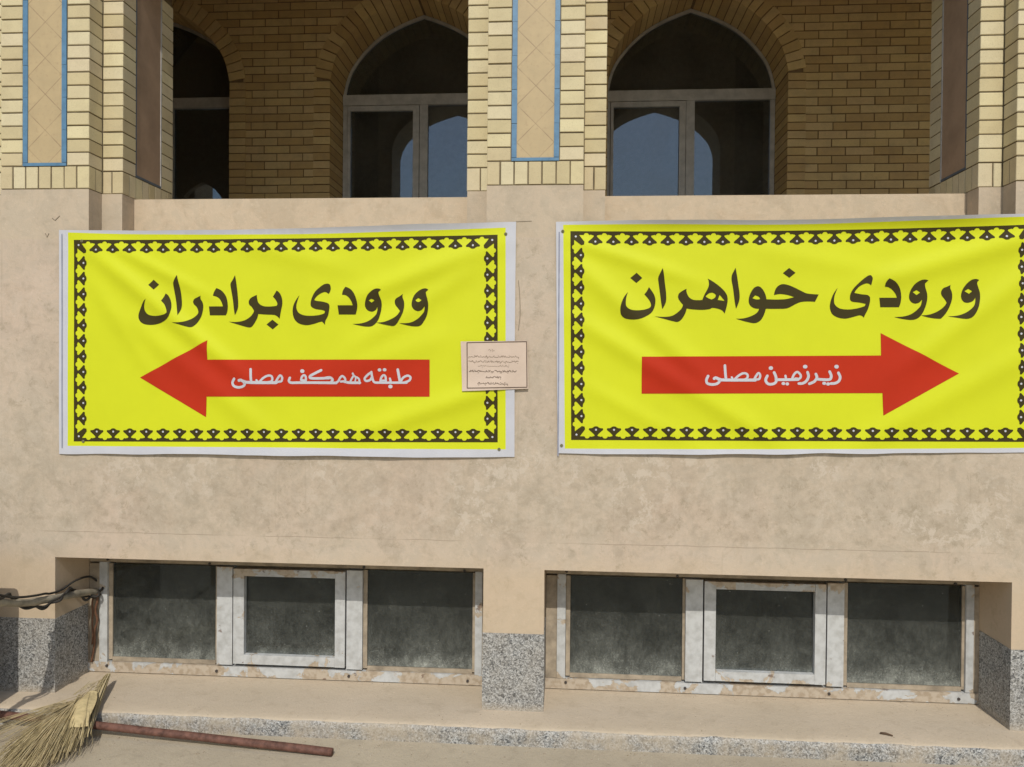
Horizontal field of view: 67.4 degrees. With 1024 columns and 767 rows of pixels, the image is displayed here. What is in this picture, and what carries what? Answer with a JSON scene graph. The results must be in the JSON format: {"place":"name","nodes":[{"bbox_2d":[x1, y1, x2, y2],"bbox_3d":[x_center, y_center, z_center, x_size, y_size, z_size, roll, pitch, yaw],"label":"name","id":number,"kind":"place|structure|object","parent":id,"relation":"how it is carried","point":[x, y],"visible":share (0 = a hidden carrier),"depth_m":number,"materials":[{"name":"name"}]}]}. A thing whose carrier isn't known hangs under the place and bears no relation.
{"place":"outdoors","nodes":[
{"label":"outdoors","id":0,"kind":"place"},
{"bbox_2d":[0,725,992,766],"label":"ground","id":1,"kind":"structure","parent":0,"point":[125,750],"depth_m":3.16,"materials":[{"name":"concrete"}]},
{"bbox_2d":[0,710,333,756],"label":"pole","id":2,"kind":"object","parent":1,"relation":"on","point":[227,740],"visible":0.79,"depth_m":3.22,"materials":[{"name":"red paint"}]},
{"bbox_2d":[0,673,110,766],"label":"broom","id":3,"kind":"object","parent":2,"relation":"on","point":[45,736],"visible":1,"depth_m":3.18,"materials":[{"name":"wicker"}]},
{"bbox_2d":[2,676,989,766],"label":"grit","id":4,"kind":"object","parent":1,"relation":"on","point":[520,748],"visible":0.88,"depth_m":3.23,"materials":[{"name":"grey gravel"}]},
{"bbox_2d":[0,0,1023,766],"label":"arcade building","id":5,"kind":"structure","parent":1,"relation":"on","point":[824,604],"depth_m":3.56,"materials":[{"name":"paint"}]},
{"bbox_2d":[0,588,98,606],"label":"hose","id":6,"kind":"object","parent":5,"relation":"attached to","point":[35,601],"visible":0.92,"depth_m":3.41,"materials":[{"name":"grey plastic"}]},
{"bbox_2d":[0,576,96,597],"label":"cable","id":7,"kind":"object","parent":6,"relation":"attached to","point":[50,593],"visible":1,"depth_m":3.48,"materials":[{"name":"black rubber"}]},
{"bbox_2d":[0,586,103,609],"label":"cable","id":8,"kind":"object","parent":6,"relation":"attached to","point":[69,590],"visible":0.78,"depth_m":3.52,"materials":[{"name":"black rubber"}]},
{"bbox_2d":[20,587,100,609],"bbox_3d":[-2.129,0.899,3.219,0.071,0.334,1.193,1,1,7],"label":"cable","id":9,"kind":"object","parent":6,"relation":"attached to","point":[42,606],"visible":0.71,"depth_m":3.44,"materials":[{"name":"black rubber"}]},
{"bbox_2d":[90,593,98,661],"bbox_3d":[-2.064,1.203,3.797,0.050,0.357,0.021,1,1,17],"label":"cord","id":10,"kind":"object","parent":5,"relation":"hanging from","point":[94,610],"visible":1,"depth_m":3.79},
{"bbox_2d":[171,22,229,198],"bbox_3d":[-2.846,-1.880,6.393,1.322,2.251,0.052,1,1,4],"label":"arched window","id":11,"kind":"structure","parent":5,"relation":"in","point":[185,39],"depth_m":6.38,"materials":[{"name":"grey metal"}]},
{"bbox_2d":[88,558,483,685],"bbox_3d":[-1.108,1.127,3.765,1.992,0.623,0.055,1,1,4],"label":"basement window","id":12,"kind":"structure","parent":5,"relation":"in","point":[357,623],"depth_m":3.76,"materials":[{"name":"white paint"}]},
{"bbox_2d":[59,222,515,457],"bbox_3d":[-1.039,-0.194,3.461,2.112,1.061,0.028,1,1,4],"label":"banner","id":13,"kind":"object","parent":5,"relation":"attached to","point":[335,341],"visible":1,"depth_m":3.46,"materials":[{"name":"yellow fabric"}]},
{"bbox_2d":[343,15,467,197],"bbox_3d":[-0.721,-1.860,6.245,1.322,2.251,0.052,1,1,4],"label":"arched window","id":14,"kind":"structure","parent":5,"relation":"in","point":[419,104],"depth_m":6.23,"materials":[{"name":"grey metal"}]},
{"bbox_2d":[461,341,527,390],"bbox_3d":[-0.078,-0.077,3.391,0.302,0.225,0.013,1,1,3],"label":"paper notice","id":15,"kind":"object","parent":5,"relation":"attached to","point":[494,365],"visible":1,"depth_m":3.39,"materials":[{"name":"beige paper"}]},
{"bbox_2d":[607,9,775,195],"bbox_3d":[1.406,-1.839,6.098,1.322,2.251,0.052,1,1,4],"label":"arched window","id":16,"kind":"structure","parent":5,"relation":"in","point":[683,99],"depth_m":6.08,"materials":[{"name":"grey metal"}]},
{"bbox_2d":[545,570,979,703],"bbox_3d":[1.156,1.149,3.608,1.993,0.623,0.055,1,1,4],"label":"basement window","id":17,"kind":"structure","parent":5,"relation":"in","point":[833,638],"depth_m":3.60,"materials":[{"name":"white paint"}]},
{"bbox_2d":[556,214,1023,455],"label":"banner","id":18,"kind":"object","parent":5,"relation":"attached to","point":[882,335],"visible":1,"depth_m":3.31,"materials":[{"name":"yellow fabric"}]}
]}

